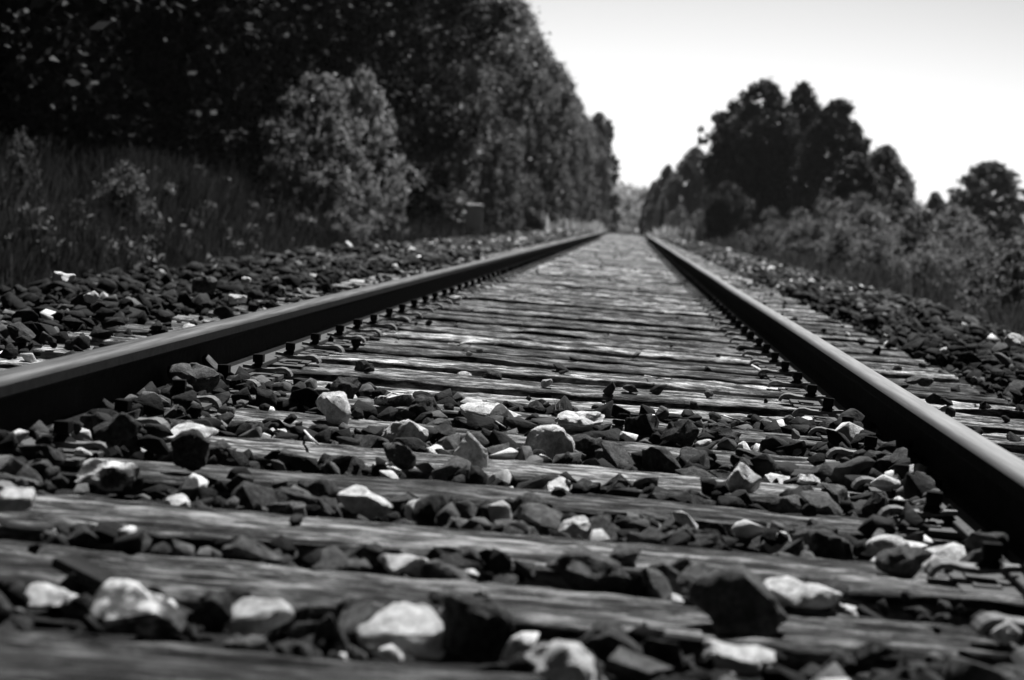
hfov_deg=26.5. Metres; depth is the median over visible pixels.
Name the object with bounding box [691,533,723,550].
ballast stone
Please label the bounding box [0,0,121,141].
broadleaf tree
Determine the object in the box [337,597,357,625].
ballast stone
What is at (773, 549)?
ballast stone
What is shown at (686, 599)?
ballast stone
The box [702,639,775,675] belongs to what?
ballast stone
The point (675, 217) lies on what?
shrub
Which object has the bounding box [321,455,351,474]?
ballast stone
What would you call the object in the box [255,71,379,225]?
shrub tree
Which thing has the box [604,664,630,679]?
ballast stone
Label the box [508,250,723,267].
sleeper
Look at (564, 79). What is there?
broadleaf tree
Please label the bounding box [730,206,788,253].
shrub
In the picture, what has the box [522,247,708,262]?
sleeper
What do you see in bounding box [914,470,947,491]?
ballast stone
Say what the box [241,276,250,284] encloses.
ballast stone
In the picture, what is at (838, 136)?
broadleaf tree
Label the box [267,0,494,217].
broadleaf tree
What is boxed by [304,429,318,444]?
twig
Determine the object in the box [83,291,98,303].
ballast stone
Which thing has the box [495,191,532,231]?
shrub
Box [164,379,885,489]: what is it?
sleeper
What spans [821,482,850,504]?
ballast stone
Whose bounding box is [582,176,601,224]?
shrub
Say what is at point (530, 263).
sleeper
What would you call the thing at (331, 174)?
shrub
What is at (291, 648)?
ballast stone
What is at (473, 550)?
ballast stone
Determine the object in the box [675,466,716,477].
ballast stone
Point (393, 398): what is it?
ballast stone
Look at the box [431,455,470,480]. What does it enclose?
ballast stone
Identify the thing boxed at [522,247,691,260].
sleeper
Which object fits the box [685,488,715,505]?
ballast stone
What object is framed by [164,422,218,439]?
ballast stone
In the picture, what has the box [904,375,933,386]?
ballast stone
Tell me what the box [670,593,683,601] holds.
ballast stone
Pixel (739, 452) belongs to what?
ballast stone
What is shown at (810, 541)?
ballast stone
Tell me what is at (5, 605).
ballast stone
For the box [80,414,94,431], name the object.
ballast stone
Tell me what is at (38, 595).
ballast stone
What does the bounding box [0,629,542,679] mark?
sleeper
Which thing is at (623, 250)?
sleeper
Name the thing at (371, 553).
ballast stone
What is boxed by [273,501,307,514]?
ballast stone
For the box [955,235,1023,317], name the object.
shrub
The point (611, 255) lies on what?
sleeper
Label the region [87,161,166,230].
shrub
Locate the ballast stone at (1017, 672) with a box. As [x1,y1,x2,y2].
[993,664,1023,679]
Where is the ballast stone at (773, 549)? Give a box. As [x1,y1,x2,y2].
[764,531,790,553]
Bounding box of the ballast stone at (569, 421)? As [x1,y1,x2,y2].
[554,410,604,431]
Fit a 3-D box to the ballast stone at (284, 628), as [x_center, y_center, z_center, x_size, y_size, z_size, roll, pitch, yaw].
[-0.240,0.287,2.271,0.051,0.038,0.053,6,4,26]
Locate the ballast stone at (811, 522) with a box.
[807,519,837,534]
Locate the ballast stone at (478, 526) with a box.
[459,523,495,531]
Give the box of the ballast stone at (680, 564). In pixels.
[669,556,692,572]
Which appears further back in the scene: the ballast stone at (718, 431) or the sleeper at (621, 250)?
the sleeper at (621, 250)
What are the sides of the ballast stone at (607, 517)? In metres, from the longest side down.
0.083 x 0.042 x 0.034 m
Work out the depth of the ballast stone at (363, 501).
3.03 m
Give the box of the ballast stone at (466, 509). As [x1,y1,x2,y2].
[455,500,477,519]
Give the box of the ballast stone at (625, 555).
[608,544,640,567]
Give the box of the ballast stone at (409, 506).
[404,498,421,520]
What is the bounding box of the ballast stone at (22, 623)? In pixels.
[6,615,33,632]
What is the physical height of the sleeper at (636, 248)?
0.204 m
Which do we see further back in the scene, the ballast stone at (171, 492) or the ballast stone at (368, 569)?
the ballast stone at (171, 492)
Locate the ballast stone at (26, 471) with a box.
[15,462,42,489]
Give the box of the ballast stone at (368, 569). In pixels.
[360,557,371,573]
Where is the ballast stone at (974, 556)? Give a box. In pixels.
[959,549,1006,573]
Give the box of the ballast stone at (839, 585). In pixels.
[797,578,849,612]
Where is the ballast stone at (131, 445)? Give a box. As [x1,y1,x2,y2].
[118,434,140,458]
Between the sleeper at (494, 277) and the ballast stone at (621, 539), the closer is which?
the ballast stone at (621, 539)
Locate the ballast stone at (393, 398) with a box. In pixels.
[374,392,412,406]
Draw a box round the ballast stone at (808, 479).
[797,474,819,484]
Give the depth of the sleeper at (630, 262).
24.97 m
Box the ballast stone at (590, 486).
[577,478,597,493]
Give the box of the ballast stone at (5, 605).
[0,592,11,623]
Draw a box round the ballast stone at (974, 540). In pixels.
[964,532,1008,556]
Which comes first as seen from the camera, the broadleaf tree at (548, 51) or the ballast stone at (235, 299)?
the ballast stone at (235, 299)
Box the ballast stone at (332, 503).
[319,496,342,517]
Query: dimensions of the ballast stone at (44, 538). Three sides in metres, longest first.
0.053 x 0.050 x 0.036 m
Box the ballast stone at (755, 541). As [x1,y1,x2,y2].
[744,535,762,548]
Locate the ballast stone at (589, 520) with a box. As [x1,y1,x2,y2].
[568,512,591,523]
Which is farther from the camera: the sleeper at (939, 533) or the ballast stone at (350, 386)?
the ballast stone at (350, 386)
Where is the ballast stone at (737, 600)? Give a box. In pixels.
[688,564,787,637]
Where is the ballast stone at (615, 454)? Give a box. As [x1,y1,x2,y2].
[601,442,634,467]
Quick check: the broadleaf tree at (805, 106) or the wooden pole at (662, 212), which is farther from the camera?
the wooden pole at (662, 212)
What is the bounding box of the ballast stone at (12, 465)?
[0,456,23,475]
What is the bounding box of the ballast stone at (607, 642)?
[581,623,642,669]
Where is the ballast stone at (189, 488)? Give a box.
[177,477,198,500]
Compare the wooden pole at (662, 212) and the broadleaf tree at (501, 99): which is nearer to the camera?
the broadleaf tree at (501, 99)
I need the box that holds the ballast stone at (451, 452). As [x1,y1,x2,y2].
[445,449,455,454]
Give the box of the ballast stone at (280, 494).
[274,487,303,502]
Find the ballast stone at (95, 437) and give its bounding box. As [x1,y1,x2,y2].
[66,432,99,450]
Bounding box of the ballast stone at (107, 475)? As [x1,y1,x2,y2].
[74,458,139,491]
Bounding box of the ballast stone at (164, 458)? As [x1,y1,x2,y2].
[154,442,172,461]
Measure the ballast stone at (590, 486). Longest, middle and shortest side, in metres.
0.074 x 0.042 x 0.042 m
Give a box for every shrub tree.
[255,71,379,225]
[317,64,425,238]
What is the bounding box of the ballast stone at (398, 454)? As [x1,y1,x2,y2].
[383,442,415,466]
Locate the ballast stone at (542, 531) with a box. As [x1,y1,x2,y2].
[533,525,549,535]
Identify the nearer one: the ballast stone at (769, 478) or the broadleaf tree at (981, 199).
the ballast stone at (769, 478)
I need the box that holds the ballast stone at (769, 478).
[762,473,789,483]
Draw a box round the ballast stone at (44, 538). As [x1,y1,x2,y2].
[40,533,47,543]
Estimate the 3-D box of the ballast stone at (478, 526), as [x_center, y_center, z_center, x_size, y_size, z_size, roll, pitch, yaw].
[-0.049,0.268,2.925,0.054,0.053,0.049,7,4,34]
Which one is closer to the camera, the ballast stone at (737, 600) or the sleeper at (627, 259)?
the ballast stone at (737, 600)
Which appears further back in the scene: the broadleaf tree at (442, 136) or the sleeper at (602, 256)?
the broadleaf tree at (442, 136)
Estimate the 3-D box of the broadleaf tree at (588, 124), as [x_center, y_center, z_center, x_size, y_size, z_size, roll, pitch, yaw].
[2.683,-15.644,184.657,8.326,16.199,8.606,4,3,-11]
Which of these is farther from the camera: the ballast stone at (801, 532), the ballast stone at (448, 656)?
the ballast stone at (801, 532)
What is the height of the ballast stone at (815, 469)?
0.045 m
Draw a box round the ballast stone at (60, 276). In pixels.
[51,271,75,281]
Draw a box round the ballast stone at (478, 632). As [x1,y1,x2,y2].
[440,595,512,664]
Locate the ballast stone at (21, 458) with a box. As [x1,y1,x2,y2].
[9,454,26,461]
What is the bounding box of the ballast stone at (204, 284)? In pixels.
[192,276,217,294]
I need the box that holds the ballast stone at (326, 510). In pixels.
[285,492,334,517]
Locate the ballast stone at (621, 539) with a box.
[611,538,624,542]
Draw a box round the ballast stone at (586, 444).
[571,434,603,455]
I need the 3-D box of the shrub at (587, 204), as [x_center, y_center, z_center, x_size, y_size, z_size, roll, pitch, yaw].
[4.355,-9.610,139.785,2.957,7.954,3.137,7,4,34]
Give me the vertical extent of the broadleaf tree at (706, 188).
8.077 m
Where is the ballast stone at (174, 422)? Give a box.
[170,419,191,429]
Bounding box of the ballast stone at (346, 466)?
[327,456,367,475]
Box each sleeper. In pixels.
[0,353,1023,453]
[0,364,1023,460]
[0,480,1023,625]
[0,540,1023,675]
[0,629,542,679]
[33,342,1023,434]
[52,420,963,548]
[58,398,909,509]
[67,331,1023,419]
[115,324,1007,405]
[145,319,979,393]
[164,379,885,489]
[172,314,957,382]
[208,308,948,372]
[234,304,927,366]
[249,299,908,357]
[277,296,897,350]
[282,292,878,344]
[302,289,868,337]
[312,287,854,332]
[331,284,852,329]
[341,281,841,323]
[349,279,828,319]
[362,278,824,315]
[369,276,814,311]
[378,274,809,309]
[393,272,810,309]
[403,271,797,304]
[408,270,799,305]
[421,267,785,297]
[428,269,791,298]
[430,266,779,295]
[432,265,780,293]
[436,264,774,292]
[441,263,771,290]
[455,260,761,284]
[468,257,738,278]
[470,258,752,281]
[473,259,730,280]
[480,255,739,276]
[481,255,735,274]
[481,256,746,278]
[484,256,741,277]
[486,254,736,274]
[489,253,729,272]
[491,252,723,270]
[497,252,729,271]
[499,251,722,268]
[500,253,732,272]
[502,251,727,269]
[507,250,718,266]
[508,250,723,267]
[508,250,724,268]
[511,249,709,264]
[513,248,710,263]
[513,249,719,266]
[518,247,712,263]
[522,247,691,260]
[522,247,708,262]
[523,262,766,287]
[525,246,699,259]
[525,246,707,261]
[526,261,764,286]
[531,259,757,283]
[532,245,704,259]
[534,245,702,258]
[536,244,693,256]
[537,244,700,257]
[538,245,698,258]
[539,244,699,256]
[544,242,692,253]
[544,243,693,254]
[546,243,693,255]
[552,241,655,249]
[552,241,686,251]
[553,240,685,250]
[563,248,714,264]
[566,238,675,246]
[568,247,712,262]
[579,243,698,255]
[584,241,690,252]
[589,239,676,248]
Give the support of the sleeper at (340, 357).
on the ballast bed
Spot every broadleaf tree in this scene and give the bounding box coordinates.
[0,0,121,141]
[0,0,151,104]
[0,0,265,174]
[31,0,310,173]
[46,7,266,164]
[79,0,373,210]
[134,0,404,205]
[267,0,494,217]
[307,0,518,225]
[356,0,540,221]
[358,0,554,220]
[394,0,550,217]
[446,0,543,211]
[473,0,545,217]
[475,42,581,231]
[497,0,561,209]
[514,24,567,208]
[531,30,591,212]
[540,101,594,222]
[546,45,581,211]
[553,54,602,212]
[561,63,593,217]
[565,71,611,199]
[575,94,590,181]
[583,112,614,230]
[599,118,621,233]
[637,180,656,233]
[643,164,682,234]
[654,146,706,230]
[696,76,806,236]
[698,170,709,229]
[699,126,745,216]
[701,180,756,240]
[773,80,822,232]
[777,96,875,224]
[810,151,895,237]
[840,143,926,241]
[919,191,947,230]
[945,159,1023,246]
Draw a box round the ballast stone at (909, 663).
[897,661,927,667]
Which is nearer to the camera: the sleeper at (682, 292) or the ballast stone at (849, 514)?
the ballast stone at (849, 514)
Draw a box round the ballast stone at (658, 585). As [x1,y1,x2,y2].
[639,567,671,599]
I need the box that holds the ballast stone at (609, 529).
[588,516,619,541]
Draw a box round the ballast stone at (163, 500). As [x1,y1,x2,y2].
[150,496,167,503]
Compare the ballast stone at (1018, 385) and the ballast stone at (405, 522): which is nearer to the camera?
the ballast stone at (405, 522)
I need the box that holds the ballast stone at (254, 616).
[224,597,293,636]
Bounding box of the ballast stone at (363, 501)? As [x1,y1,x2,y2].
[337,485,392,518]
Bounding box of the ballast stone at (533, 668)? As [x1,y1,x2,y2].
[529,664,537,674]
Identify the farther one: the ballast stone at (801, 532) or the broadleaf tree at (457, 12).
the broadleaf tree at (457, 12)
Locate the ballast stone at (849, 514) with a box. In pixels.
[842,512,858,517]
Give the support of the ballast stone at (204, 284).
on the ballast bed
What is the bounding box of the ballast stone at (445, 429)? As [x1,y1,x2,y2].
[432,423,455,444]
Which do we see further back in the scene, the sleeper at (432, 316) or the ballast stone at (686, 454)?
the sleeper at (432, 316)
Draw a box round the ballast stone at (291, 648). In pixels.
[274,639,321,658]
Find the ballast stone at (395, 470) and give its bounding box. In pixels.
[367,464,400,476]
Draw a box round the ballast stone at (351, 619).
[338,602,385,641]
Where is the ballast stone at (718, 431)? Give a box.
[696,422,741,442]
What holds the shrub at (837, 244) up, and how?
on the ground
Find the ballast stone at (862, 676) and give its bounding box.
[855,672,869,679]
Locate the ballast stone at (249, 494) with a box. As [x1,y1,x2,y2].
[231,481,276,509]
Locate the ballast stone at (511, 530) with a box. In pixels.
[494,525,524,534]
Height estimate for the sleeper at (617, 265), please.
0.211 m
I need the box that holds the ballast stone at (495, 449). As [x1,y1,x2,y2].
[486,442,509,458]
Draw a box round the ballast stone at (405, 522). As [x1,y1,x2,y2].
[392,519,416,525]
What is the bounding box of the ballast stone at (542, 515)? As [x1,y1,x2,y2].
[515,503,562,529]
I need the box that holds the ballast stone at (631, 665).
[608,646,671,679]
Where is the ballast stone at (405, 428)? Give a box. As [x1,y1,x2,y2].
[382,419,428,442]
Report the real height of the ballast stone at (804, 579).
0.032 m
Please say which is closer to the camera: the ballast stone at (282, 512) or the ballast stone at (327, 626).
the ballast stone at (327, 626)
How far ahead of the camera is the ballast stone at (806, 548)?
2.99 m
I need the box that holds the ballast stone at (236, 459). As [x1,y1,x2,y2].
[209,445,248,466]
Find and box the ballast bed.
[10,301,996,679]
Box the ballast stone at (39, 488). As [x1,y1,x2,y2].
[35,481,43,493]
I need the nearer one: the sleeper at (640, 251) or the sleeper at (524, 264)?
the sleeper at (524, 264)
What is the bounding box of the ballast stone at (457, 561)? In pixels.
[438,554,481,571]
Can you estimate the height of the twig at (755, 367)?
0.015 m
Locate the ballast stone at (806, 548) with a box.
[771,545,808,554]
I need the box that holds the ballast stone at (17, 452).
[13,444,21,455]
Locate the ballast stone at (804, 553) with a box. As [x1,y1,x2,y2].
[798,549,814,556]
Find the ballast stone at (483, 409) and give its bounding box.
[460,402,519,418]
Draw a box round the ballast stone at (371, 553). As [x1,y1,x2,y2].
[343,543,389,573]
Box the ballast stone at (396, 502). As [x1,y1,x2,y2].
[389,494,412,511]
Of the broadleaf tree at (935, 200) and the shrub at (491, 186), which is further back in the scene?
the broadleaf tree at (935, 200)
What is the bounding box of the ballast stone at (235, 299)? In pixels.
[228,294,246,303]
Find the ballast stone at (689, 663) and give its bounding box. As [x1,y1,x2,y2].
[680,655,696,672]
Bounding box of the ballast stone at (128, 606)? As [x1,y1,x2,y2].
[90,579,186,641]
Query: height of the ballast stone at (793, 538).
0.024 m
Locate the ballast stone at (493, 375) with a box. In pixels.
[481,371,501,379]
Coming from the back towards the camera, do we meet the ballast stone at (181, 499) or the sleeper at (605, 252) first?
the sleeper at (605, 252)
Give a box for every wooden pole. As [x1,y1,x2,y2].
[639,204,643,235]
[659,197,664,227]
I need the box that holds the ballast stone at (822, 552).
[804,532,854,560]
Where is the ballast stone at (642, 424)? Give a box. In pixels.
[624,414,658,435]
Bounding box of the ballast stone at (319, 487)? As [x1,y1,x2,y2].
[297,478,339,497]
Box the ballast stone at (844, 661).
[821,652,855,671]
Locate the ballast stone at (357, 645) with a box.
[349,641,363,649]
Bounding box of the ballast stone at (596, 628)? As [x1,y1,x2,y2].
[576,618,626,670]
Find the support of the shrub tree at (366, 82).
on the ground
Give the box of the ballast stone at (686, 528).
[660,524,695,541]
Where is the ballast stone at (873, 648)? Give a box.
[854,638,901,660]
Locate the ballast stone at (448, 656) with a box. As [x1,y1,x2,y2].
[437,615,463,660]
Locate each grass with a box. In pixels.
[0,121,376,291]
[258,200,534,243]
[499,213,787,240]
[698,233,1023,331]
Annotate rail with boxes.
[0,231,613,457]
[640,233,1023,594]
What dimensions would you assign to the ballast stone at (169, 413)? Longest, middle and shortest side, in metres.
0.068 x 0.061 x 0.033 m
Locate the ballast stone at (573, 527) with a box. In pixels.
[558,515,590,538]
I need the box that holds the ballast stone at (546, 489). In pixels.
[544,484,571,493]
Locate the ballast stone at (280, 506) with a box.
[265,501,297,512]
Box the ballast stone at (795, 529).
[793,524,804,533]
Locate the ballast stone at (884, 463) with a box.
[875,455,891,470]
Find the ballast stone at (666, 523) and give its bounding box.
[659,515,682,532]
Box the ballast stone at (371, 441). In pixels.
[354,434,389,448]
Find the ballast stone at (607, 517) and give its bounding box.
[588,514,610,521]
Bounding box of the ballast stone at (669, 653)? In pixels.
[640,638,684,676]
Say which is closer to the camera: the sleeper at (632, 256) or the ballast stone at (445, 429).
the ballast stone at (445, 429)
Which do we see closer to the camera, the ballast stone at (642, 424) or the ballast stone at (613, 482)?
the ballast stone at (613, 482)
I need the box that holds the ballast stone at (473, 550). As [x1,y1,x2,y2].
[452,545,487,572]
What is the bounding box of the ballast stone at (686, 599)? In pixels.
[681,597,692,602]
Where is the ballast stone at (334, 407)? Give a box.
[316,391,350,423]
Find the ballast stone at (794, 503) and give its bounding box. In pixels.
[767,494,806,512]
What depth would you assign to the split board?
2.29 m
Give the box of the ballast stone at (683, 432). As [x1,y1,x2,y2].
[660,419,698,446]
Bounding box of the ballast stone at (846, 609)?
[835,604,857,615]
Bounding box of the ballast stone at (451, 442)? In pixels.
[435,433,459,449]
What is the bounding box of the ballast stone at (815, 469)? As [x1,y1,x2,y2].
[799,465,821,484]
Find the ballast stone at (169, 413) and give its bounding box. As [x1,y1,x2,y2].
[163,404,184,418]
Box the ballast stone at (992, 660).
[958,650,1023,667]
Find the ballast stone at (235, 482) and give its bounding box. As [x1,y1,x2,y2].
[225,473,254,492]
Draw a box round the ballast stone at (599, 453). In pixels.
[594,448,629,459]
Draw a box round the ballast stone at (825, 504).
[800,490,842,515]
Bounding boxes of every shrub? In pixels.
[2,126,57,212]
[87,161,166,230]
[175,180,207,217]
[287,159,371,244]
[372,159,409,235]
[461,113,541,230]
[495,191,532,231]
[521,133,554,230]
[542,171,579,223]
[557,130,601,223]
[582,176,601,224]
[587,155,609,230]
[650,197,677,235]
[664,204,691,230]
[678,209,709,241]
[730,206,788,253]
[764,206,818,252]
[774,227,819,257]
[785,195,872,256]
[803,206,912,260]
[813,191,893,243]
[814,227,856,270]
[843,229,923,272]
[869,206,928,241]
[870,187,932,245]
[881,206,963,267]
[883,238,969,295]
[909,214,966,246]
[909,219,995,274]
[916,205,987,251]
[929,203,988,246]
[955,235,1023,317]
[957,255,1010,315]
[964,228,1023,288]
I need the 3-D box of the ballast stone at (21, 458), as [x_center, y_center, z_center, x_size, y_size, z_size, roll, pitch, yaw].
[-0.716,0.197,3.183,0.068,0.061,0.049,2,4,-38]
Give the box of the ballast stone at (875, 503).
[861,491,892,517]
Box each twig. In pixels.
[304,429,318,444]
[644,375,670,378]
[723,415,744,421]
[751,364,765,374]
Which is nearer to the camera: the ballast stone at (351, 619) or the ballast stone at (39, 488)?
the ballast stone at (351, 619)
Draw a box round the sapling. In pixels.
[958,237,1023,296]
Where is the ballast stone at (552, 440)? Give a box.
[523,424,574,458]
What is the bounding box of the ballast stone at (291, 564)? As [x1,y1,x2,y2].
[278,561,296,566]
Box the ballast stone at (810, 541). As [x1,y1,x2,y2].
[807,528,848,550]
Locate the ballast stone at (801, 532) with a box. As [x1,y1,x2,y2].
[793,525,832,540]
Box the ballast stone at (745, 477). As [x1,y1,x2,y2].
[725,462,760,492]
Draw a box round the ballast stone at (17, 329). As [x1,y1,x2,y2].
[7,321,35,341]
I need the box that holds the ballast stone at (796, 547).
[776,538,804,555]
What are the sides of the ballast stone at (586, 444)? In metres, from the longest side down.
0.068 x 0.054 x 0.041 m
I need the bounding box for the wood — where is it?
[608,173,1023,234]
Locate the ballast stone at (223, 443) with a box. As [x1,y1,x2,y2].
[215,439,231,447]
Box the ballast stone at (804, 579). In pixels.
[784,576,811,582]
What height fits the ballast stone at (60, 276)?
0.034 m
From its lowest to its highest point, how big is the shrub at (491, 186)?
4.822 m
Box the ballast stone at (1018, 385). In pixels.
[1003,380,1023,398]
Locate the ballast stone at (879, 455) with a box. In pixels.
[868,450,891,459]
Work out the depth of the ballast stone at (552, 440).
3.96 m
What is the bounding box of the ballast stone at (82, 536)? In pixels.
[67,524,98,549]
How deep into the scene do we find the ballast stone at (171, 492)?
3.13 m
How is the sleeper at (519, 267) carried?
on the ballast bed
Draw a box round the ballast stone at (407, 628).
[356,602,444,660]
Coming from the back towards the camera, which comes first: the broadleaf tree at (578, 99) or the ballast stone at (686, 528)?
the broadleaf tree at (578, 99)
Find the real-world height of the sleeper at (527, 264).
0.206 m
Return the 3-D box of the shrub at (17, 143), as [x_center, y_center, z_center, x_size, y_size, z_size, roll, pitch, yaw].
[-3.958,-1.036,17.711,0.582,1.400,0.571,3,3,-17]
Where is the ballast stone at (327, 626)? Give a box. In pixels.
[314,613,350,657]
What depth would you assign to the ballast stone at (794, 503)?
3.40 m
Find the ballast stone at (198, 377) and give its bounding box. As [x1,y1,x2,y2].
[167,363,219,392]
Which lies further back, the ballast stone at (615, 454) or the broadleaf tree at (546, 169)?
the broadleaf tree at (546, 169)
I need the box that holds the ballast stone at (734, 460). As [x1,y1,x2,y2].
[730,455,753,470]
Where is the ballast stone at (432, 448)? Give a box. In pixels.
[426,444,444,453]
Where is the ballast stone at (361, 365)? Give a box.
[354,360,374,370]
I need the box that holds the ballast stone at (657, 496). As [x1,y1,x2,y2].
[647,492,666,499]
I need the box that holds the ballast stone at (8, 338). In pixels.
[0,322,27,348]
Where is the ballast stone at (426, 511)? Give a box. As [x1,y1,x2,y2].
[411,494,446,526]
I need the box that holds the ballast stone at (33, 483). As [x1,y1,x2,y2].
[3,473,39,488]
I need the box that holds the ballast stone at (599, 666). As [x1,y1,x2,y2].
[585,649,603,679]
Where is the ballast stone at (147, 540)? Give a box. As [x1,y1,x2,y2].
[141,533,151,553]
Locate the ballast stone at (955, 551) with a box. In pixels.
[922,543,969,566]
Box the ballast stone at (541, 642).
[536,641,550,644]
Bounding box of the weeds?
[0,143,368,283]
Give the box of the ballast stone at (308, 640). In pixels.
[273,634,314,653]
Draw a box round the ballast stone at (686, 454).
[678,447,709,470]
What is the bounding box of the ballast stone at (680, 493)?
[657,491,696,503]
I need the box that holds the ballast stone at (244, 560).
[227,557,269,563]
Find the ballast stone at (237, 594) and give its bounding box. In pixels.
[219,588,250,605]
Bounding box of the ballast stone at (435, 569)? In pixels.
[422,559,474,579]
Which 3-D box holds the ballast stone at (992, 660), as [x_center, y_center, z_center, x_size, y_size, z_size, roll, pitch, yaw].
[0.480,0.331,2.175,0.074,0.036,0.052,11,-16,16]
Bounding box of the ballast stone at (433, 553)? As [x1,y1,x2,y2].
[424,546,484,567]
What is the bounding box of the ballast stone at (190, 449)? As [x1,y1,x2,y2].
[171,428,210,471]
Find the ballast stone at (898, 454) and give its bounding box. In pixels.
[890,447,921,464]
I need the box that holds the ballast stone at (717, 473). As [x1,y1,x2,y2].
[707,469,730,477]
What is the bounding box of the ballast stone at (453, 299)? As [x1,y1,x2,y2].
[450,295,460,302]
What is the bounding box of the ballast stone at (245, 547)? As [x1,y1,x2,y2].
[222,537,283,562]
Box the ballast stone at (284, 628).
[261,596,298,635]
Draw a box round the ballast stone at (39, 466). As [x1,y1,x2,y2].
[24,459,52,489]
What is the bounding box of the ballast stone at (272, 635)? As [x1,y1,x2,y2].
[243,626,280,643]
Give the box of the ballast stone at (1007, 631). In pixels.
[990,618,1020,644]
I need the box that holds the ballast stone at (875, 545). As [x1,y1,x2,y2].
[861,534,927,556]
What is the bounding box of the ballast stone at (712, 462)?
[675,456,715,469]
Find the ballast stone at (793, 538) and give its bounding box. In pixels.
[791,537,812,551]
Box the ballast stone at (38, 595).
[24,582,78,608]
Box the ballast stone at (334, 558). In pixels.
[310,545,347,570]
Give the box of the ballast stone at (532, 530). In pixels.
[494,519,538,534]
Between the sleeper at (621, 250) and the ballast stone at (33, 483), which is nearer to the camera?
the ballast stone at (33, 483)
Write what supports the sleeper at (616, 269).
on the ballast bed
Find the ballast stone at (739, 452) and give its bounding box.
[735,448,762,457]
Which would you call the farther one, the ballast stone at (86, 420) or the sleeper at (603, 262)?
the sleeper at (603, 262)
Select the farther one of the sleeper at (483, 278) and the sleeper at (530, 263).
the sleeper at (530, 263)
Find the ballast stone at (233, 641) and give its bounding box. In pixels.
[222,633,242,650]
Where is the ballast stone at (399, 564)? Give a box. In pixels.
[378,554,428,576]
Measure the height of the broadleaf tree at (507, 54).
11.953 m
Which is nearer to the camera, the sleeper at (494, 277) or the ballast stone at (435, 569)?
the ballast stone at (435, 569)
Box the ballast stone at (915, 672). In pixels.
[869,665,941,679]
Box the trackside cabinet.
[466,204,483,234]
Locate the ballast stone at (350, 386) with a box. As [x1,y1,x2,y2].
[329,376,361,398]
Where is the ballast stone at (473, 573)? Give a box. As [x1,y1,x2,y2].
[465,569,478,579]
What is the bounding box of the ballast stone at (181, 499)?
[166,493,190,506]
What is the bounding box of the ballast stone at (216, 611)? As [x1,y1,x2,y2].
[195,593,232,627]
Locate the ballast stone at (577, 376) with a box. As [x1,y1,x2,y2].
[570,374,586,382]
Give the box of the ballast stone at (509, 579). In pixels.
[492,574,517,584]
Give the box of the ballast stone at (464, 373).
[458,371,471,374]
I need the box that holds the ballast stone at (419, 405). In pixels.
[409,396,443,416]
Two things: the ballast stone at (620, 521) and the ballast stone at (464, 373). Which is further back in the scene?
the ballast stone at (464, 373)
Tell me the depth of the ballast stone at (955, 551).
2.91 m
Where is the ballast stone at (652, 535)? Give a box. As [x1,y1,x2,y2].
[626,527,665,545]
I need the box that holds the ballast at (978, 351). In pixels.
[0,229,1023,679]
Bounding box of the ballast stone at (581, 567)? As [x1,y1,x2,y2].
[546,544,630,590]
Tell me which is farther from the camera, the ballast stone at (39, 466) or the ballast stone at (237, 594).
the ballast stone at (39, 466)
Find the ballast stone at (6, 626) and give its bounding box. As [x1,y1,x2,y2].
[0,622,18,630]
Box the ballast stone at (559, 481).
[548,476,571,491]
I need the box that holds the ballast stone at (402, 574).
[376,569,422,578]
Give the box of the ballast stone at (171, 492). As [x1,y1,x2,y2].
[166,489,177,495]
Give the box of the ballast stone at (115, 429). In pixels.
[93,412,142,445]
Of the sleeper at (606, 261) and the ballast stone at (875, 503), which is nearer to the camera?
the ballast stone at (875, 503)
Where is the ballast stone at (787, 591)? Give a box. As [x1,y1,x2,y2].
[764,576,841,608]
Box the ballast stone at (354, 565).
[340,559,368,572]
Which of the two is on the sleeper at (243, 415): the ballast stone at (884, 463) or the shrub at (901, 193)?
the ballast stone at (884, 463)
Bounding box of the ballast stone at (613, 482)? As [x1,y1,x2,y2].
[600,473,632,491]
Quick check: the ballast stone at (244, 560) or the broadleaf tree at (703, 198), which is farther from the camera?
the broadleaf tree at (703, 198)
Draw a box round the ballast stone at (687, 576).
[677,563,717,587]
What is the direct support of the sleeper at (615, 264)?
on the ballast bed
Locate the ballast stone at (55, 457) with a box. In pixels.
[18,445,67,466]
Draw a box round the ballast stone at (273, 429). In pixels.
[271,428,286,437]
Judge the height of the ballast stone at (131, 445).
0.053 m
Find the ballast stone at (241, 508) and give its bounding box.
[232,505,251,510]
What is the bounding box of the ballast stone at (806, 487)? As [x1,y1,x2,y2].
[779,485,813,496]
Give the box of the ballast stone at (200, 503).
[196,501,208,507]
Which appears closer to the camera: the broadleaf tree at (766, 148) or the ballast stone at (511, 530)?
the ballast stone at (511, 530)
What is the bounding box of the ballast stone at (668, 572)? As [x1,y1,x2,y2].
[648,558,688,596]
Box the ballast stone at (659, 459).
[642,446,680,473]
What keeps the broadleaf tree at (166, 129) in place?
on the ground
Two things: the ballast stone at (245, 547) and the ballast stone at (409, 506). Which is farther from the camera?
the ballast stone at (409, 506)
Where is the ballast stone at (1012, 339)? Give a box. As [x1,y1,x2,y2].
[1004,333,1023,346]
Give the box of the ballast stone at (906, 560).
[875,543,932,577]
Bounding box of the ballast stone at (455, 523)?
[447,517,467,528]
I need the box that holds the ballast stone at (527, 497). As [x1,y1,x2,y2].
[510,492,552,525]
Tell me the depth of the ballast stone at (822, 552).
3.02 m
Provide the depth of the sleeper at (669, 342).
8.21 m
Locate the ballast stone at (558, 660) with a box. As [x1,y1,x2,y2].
[523,640,595,679]
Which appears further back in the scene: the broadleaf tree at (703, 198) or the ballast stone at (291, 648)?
the broadleaf tree at (703, 198)
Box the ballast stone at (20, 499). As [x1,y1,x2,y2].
[0,487,35,512]
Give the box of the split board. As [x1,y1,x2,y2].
[51,553,192,621]
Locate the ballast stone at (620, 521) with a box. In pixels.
[613,515,640,528]
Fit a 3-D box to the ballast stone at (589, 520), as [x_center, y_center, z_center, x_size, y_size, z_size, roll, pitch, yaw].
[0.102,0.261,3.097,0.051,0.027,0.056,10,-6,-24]

